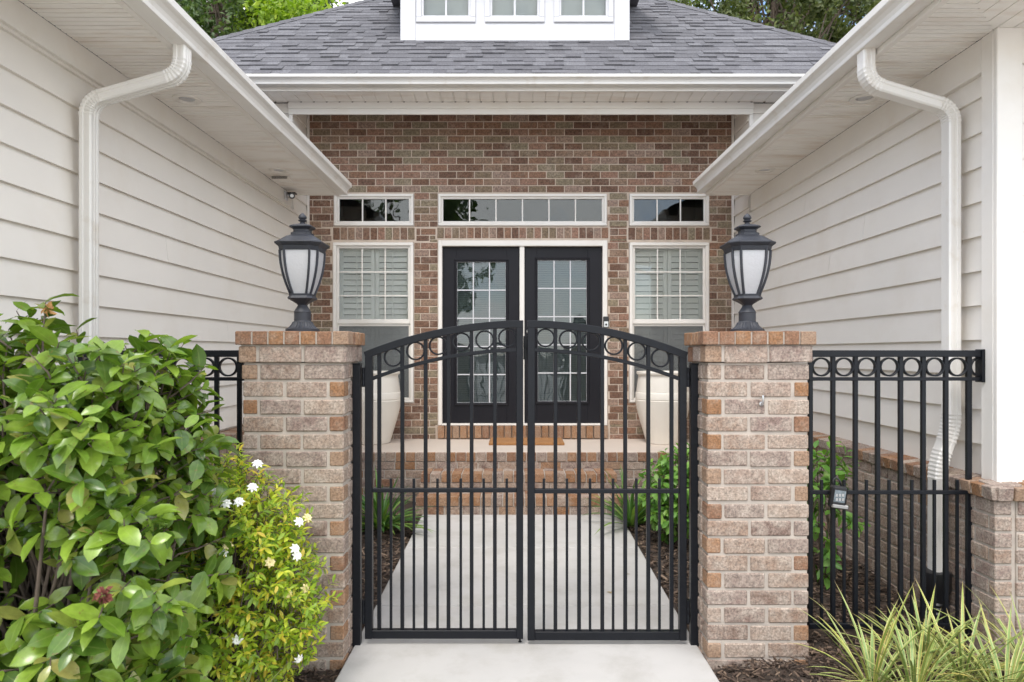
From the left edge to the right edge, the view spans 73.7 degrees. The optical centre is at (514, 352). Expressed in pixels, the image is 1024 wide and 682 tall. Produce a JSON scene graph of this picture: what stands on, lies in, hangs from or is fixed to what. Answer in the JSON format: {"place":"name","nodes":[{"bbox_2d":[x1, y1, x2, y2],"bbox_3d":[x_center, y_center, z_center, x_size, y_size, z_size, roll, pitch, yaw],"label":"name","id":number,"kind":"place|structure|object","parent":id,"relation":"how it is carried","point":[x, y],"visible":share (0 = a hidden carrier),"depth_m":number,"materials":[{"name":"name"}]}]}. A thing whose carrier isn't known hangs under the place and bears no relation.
{"place":"outdoors","nodes":[
{"label":"outdoors","id":0,"kind":"place"},
{"bbox_2d":[175,630,282,681],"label":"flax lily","id":1,"kind":"object","parent":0,"point":[248,680],"visible":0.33,"depth_m":2.67,"materials":[{"name":"green plant"}]},
{"bbox_2d":[278,498,419,681],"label":"mulch bed","id":2,"kind":"object","parent":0,"point":[409,504],"visible":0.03,"depth_m":4.93,"materials":[{"name":"brown wood"}]},
{"bbox_2d":[0,293,244,681],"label":"camellia bush","id":3,"kind":"object","parent":2,"relation":"on","point":[88,515],"visible":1,"depth_m":2.17,"materials":[{"name":"green plant"}]},
{"bbox_2d":[135,442,342,681],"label":"gardenia bush","id":4,"kind":"object","parent":2,"relation":"on","point":[243,612],"visible":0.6,"depth_m":2.85,"materials":[{"name":"green plant"}]},
{"bbox_2d":[235,331,364,670],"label":"brick pillar","id":5,"kind":"structure","parent":2,"relation":"on","point":[298,408],"depth_m":3.33,"materials":[{"name":"brown brick"}]},
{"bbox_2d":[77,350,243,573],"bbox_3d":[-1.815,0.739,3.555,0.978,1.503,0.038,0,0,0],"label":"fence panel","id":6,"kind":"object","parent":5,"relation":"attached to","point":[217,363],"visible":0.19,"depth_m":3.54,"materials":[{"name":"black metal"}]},
{"bbox_2d":[274,213,329,331],"bbox_3d":[-1.086,-0.408,3.490,0.237,0.611,0.237,0,0,0],"label":"post lamp","id":7,"kind":"object","parent":5,"relation":"on","point":[302,249],"visible":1,"depth_m":3.43,"materials":[{"name":"metal"}]},
{"bbox_2d":[232,499,1023,681],"bbox_3d":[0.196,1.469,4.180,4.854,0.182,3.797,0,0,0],"label":"bark mulch","id":8,"kind":"object","parent":2,"relation":"on","point":[819,655],"visible":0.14,"depth_m":3.69,"materials":[{"name":"brown wood"}]},
{"bbox_2d":[362,468,435,534],"bbox_3d":[-1.102,1.237,5.543,0.982,0.577,0.949,0,0,0],"label":"agapanthus","id":9,"kind":"object","parent":8,"relation":"on","point":[385,518],"visible":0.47,"depth_m":5.49,"materials":[{"name":"green plant"}]},
{"bbox_2d":[582,464,653,533],"bbox_3d":[1.017,1.209,5.792,0.956,0.505,0.963,0,0,0],"label":"agapanthus","id":10,"kind":"object","parent":8,"relation":"on","point":[631,513],"visible":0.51,"depth_m":5.71,"materials":[{"name":"green plant"}]},
{"bbox_2d":[638,442,688,545],"bbox_3d":[1.240,1.080,5.190,0.633,0.799,0.792,0,0,0],"label":"shrub","id":11,"kind":"object","parent":8,"relation":"on","point":[662,465],"visible":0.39,"depth_m":5.09,"materials":[{"name":"green plant"}]},
{"bbox_2d":[684,331,815,669],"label":"brick pillar","id":12,"kind":"structure","parent":8,"relation":"on","point":[753,505],"depth_m":3.33,"materials":[{"name":"brown brick"}]},
{"bbox_2d":[720,213,775,330],"bbox_3d":[1.187,-0.406,3.490,0.237,0.611,0.237,0,0,0],"label":"post lamp","id":13,"kind":"object","parent":12,"relation":"on","point":[747,250],"visible":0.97,"depth_m":3.43,"materials":[{"name":"metal"}]},
{"bbox_2d":[759,395,763,405],"bbox_3d":[1.200,0.233,3.313,0.022,0.054,0.033,0,0,0],"label":"steel pin","id":14,"kind":"object","parent":12,"relation":"attached to","point":[761,403],"visible":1,"depth_m":3.30,"materials":[{"name":"silver metal"}]},
{"bbox_2d":[813,436,870,588],"bbox_3d":[2.004,1.011,4.330,0.447,0.998,0.614,0,0,0],"label":"young shrub","id":15,"kind":"object","parent":8,"relation":"on","point":[825,477],"visible":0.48,"depth_m":4.28,"materials":[{"name":"green plant"}]},
{"bbox_2d":[794,579,966,681],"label":"flax lily","id":16,"kind":"object","parent":8,"relation":"on","point":[868,655],"visible":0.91,"depth_m":3.06,"materials":[{"name":"green plant"}]},
{"bbox_2d":[826,584,1003,681],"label":"flax lily","id":17,"kind":"object","parent":8,"relation":"on","point":[925,638],"visible":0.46,"depth_m":3.30,"materials":[{"name":"green plant"}]},
{"bbox_2d":[842,607,1015,681],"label":"flax lily","id":18,"kind":"object","parent":8,"relation":"on","point":[911,657],"visible":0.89,"depth_m":2.94,"materials":[{"name":"green plant"}]},
{"bbox_2d":[848,581,1023,681],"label":"flax lily","id":19,"kind":"object","parent":8,"relation":"on","point":[960,663],"visible":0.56,"depth_m":3.08,"materials":[{"name":"green plant"}]},
{"bbox_2d":[888,598,1023,681],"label":"flax lily","id":20,"kind":"object","parent":8,"relation":"on","point":[1016,663],"visible":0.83,"depth_m":2.98,"materials":[{"name":"green plant"}]},
{"bbox_2d":[918,587,1023,681],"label":"flax lily","id":21,"kind":"object","parent":8,"relation":"on","point":[1013,645],"visible":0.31,"depth_m":3.22,"materials":[{"name":"green plant"}]},
{"bbox_2d":[335,515,718,681],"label":"path","id":22,"kind":"structure","parent":0,"point":[443,660],"depth_m":3.87,"materials":[{"name":"concrete"}]},
{"bbox_2d":[352,363,361,646],"bbox_3d":[-0.813,0.787,3.515,0.042,1.466,0.041,0,0,0],"label":"gate post","id":23,"kind":"object","parent":22,"relation":"on","point":[357,503],"visible":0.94,"depth_m":3.50,"materials":[{"name":"black metal"}]},
{"bbox_2d":[362,320,522,641],"bbox_3d":[-0.372,0.671,3.522,0.830,1.674,0.054,0,0,0],"label":"gate leaf","id":24,"kind":"object","parent":23,"relation":"attached to","point":[437,632],"visible":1,"depth_m":3.51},
{"bbox_2d":[689,363,698,645],"bbox_3d":[0.920,0.787,3.515,0.039,1.466,0.041,0,0,0],"label":"gate post","id":25,"kind":"object","parent":22,"relation":"on","point":[693,503],"visible":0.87,"depth_m":3.50,"materials":[{"name":"black metal"}]},
{"bbox_2d":[523,320,689,640],"bbox_3d":[0.471,0.654,3.518,0.855,1.641,0.046,0,0,0],"label":"gate leaf","id":26,"kind":"object","parent":25,"relation":"attached to","point":[624,633],"visible":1,"depth_m":3.51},
{"bbox_2d":[244,0,863,30],"label":"sky","id":27,"kind":"structure","parent":0,"point":[350,1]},
{"label":"ground","id":28,"kind":"structure","parent":0,"visible":0},
{"bbox_2d":[198,2,250,32],"bbox_3d":[-8.055,-5.671,21.031,5.042,14.577,3.790,0,0,0],"label":"oak tree","id":29,"kind":"object","parent":28,"relation":"on","point":[214,18],"visible":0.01,"depth_m":20.17,"materials":[{"name":"green plant"}]},
{"bbox_2d":[175,0,348,38],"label":"oak tree","id":30,"kind":"object","parent":28,"relation":"on","point":[203,11],"visible":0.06,"depth_m":15.84,"materials":[{"name":"green plant"}]},
{"bbox_2d":[228,0,345,32],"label":"maple tree","id":31,"kind":"object","parent":28,"relation":"on","point":[277,11],"visible":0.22,"depth_m":15.40,"materials":[{"name":"green plant"}]},
{"bbox_2d":[0,0,1023,659],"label":"house","id":32,"kind":"structure","parent":28,"relation":"on","point":[620,164],"depth_m":5.95,"materials":[{"name":"brick"}]},
{"bbox_2d":[284,191,296,200],"bbox_3d":[-2.250,-1.577,6.853,0.116,0.086,0.137,0,0,0],"label":"security camera","id":33,"kind":"object","parent":32,"relation":"attached to","point":[290,195],"visible":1,"depth_m":6.82,"materials":[{"name":"white paint"}]},
{"bbox_2d":[333,242,413,402],"bbox_3d":[-1.599,-0.342,7.759,0.907,1.806,0.133,0,0,0],"label":"window","id":34,"kind":"structure","parent":32,"relation":"in","point":[385,320],"depth_m":7.79,"materials":[{"name":"white glass"}]},
{"bbox_2d":[334,194,413,225],"bbox_3d":[-1.593,-1.613,7.732,0.896,0.359,0.076,0,0,0],"label":"window","id":35,"kind":"structure","parent":32,"relation":"in","point":[410,197],"depth_m":7.70,"materials":[{"name":"white wood"}]},
{"bbox_2d":[362,371,399,444],"bbox_3d":[-1.524,0.586,7.370,0.588,0.772,0.588,0,0,0],"label":"planter pot","id":36,"kind":"object","parent":32,"relation":"on","point":[390,397],"visible":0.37,"depth_m":7.18,"materials":[{"name":"beige ceramic"}]},
{"bbox_2d":[416,0,474,22],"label":"window","id":37,"kind":"structure","parent":32,"relation":"in","point":[427,11],"depth_m":7.64,"materials":[{"name":"white paint"}]},
{"bbox_2d":[443,247,518,422],"bbox_3d":[-0.385,-0.199,7.760,0.868,1.992,0.061,0,0,0],"label":"door","id":38,"kind":"structure","parent":32,"relation":"in","point":[506,259],"depth_m":7.75,"materials":[{"name":"paint"}]},
{"bbox_2d":[485,0,544,22],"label":"window","id":39,"kind":"structure","parent":32,"relation":"in","point":[496,11],"depth_m":7.64,"materials":[{"name":"white paint"}]},
{"bbox_2d":[438,194,606,225],"bbox_3d":[0.085,-1.613,7.732,1.902,0.359,0.076,0,0,0],"label":"window","id":40,"kind":"structure","parent":32,"relation":"in","point":[441,197],"depth_m":7.70,"materials":[{"name":"white glass"}]},
{"bbox_2d":[489,438,564,444],"bbox_3d":[0.122,0.958,7.380,0.795,0.028,0.440,0,0,0],"label":"doormat","id":41,"kind":"object","parent":32,"relation":"on","point":[538,441],"visible":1,"depth_m":7.26,"materials":[{"name":"brown fabric"}]},
{"bbox_2d":[525,247,601,422],"bbox_3d":[0.547,-0.199,7.759,0.876,1.992,0.063,0,0,0],"label":"door","id":42,"kind":"structure","parent":32,"relation":"in","point":[590,403],"depth_m":7.75,"materials":[{"name":"paint"}]},
{"bbox_2d":[554,0,612,22],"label":"window","id":43,"kind":"structure","parent":32,"relation":"in","point":[565,11],"depth_m":7.64,"materials":[{"name":"white paint"}]},
{"bbox_2d":[603,317,608,327],"bbox_3d":[1.023,-0.345,7.671,0.062,0.124,0.038,0,0,0],"label":"doorbell","id":44,"kind":"object","parent":32,"relation":"attached to","point":[605,322],"visible":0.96,"depth_m":7.66,"materials":[{"name":"white plastic"}]},
{"bbox_2d":[635,371,688,444],"bbox_3d":[1.595,0.586,7.370,0.588,0.772,0.588,0,0,0],"label":"planter pot","id":45,"kind":"object","parent":32,"relation":"on","point":[659,409],"visible":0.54,"depth_m":7.15,"materials":[{"name":"beige ceramic"}]},
{"bbox_2d":[629,194,708,225],"bbox_3d":[1.740,-1.613,7.732,0.896,0.359,0.076,0,0,0],"label":"window","id":46,"kind":"structure","parent":32,"relation":"in","point":[705,222],"depth_m":7.70,"materials":[{"name":"white wood"}]},
{"bbox_2d":[629,242,708,402],"bbox_3d":[1.740,-0.342,7.759,0.896,1.806,0.133,0,0,0],"label":"window","id":47,"kind":"structure","parent":32,"relation":"in","point":[651,318],"depth_m":7.79,"materials":[{"name":"white glass"}]},
{"bbox_2d":[807,349,984,639],"bbox_3d":[1.996,0.736,3.555,0.940,1.508,0.060,0,0,0],"label":"fence panel","id":48,"kind":"object","parent":32,"relation":"attached to","point":[945,363],"visible":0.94,"depth_m":3.54,"materials":[{"name":"black metal"}]},
{"bbox_2d":[827,477,848,509],"bbox_3d":[1.665,0.724,3.524,0.095,0.165,0.052,0,0,0],"label":"lock box","id":49,"kind":"object","parent":48,"relation":"hanging from","point":[837,498],"visible":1,"depth_m":3.50,"materials":[{"name":"black plastic"}]},
{"bbox_2d":[676,0,720,10],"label":"live oak","id":50,"kind":"object","parent":28,"relation":"on","point":[690,1],"depth_m":18.51,"materials":[{"name":"green plant"}]},
{"bbox_2d":[669,0,880,42],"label":"live oak","id":51,"kind":"object","parent":28,"relation":"on","point":[749,10],"visible":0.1,"depth_m":16.51,"materials":[{"name":"green plant"}]},
{"bbox_2d":[740,0,873,35],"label":"live oak","id":52,"kind":"object","parent":28,"relation":"on","point":[843,13],"visible":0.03,"depth_m":20.11,"materials":[{"name":"green plant"}]}
]}

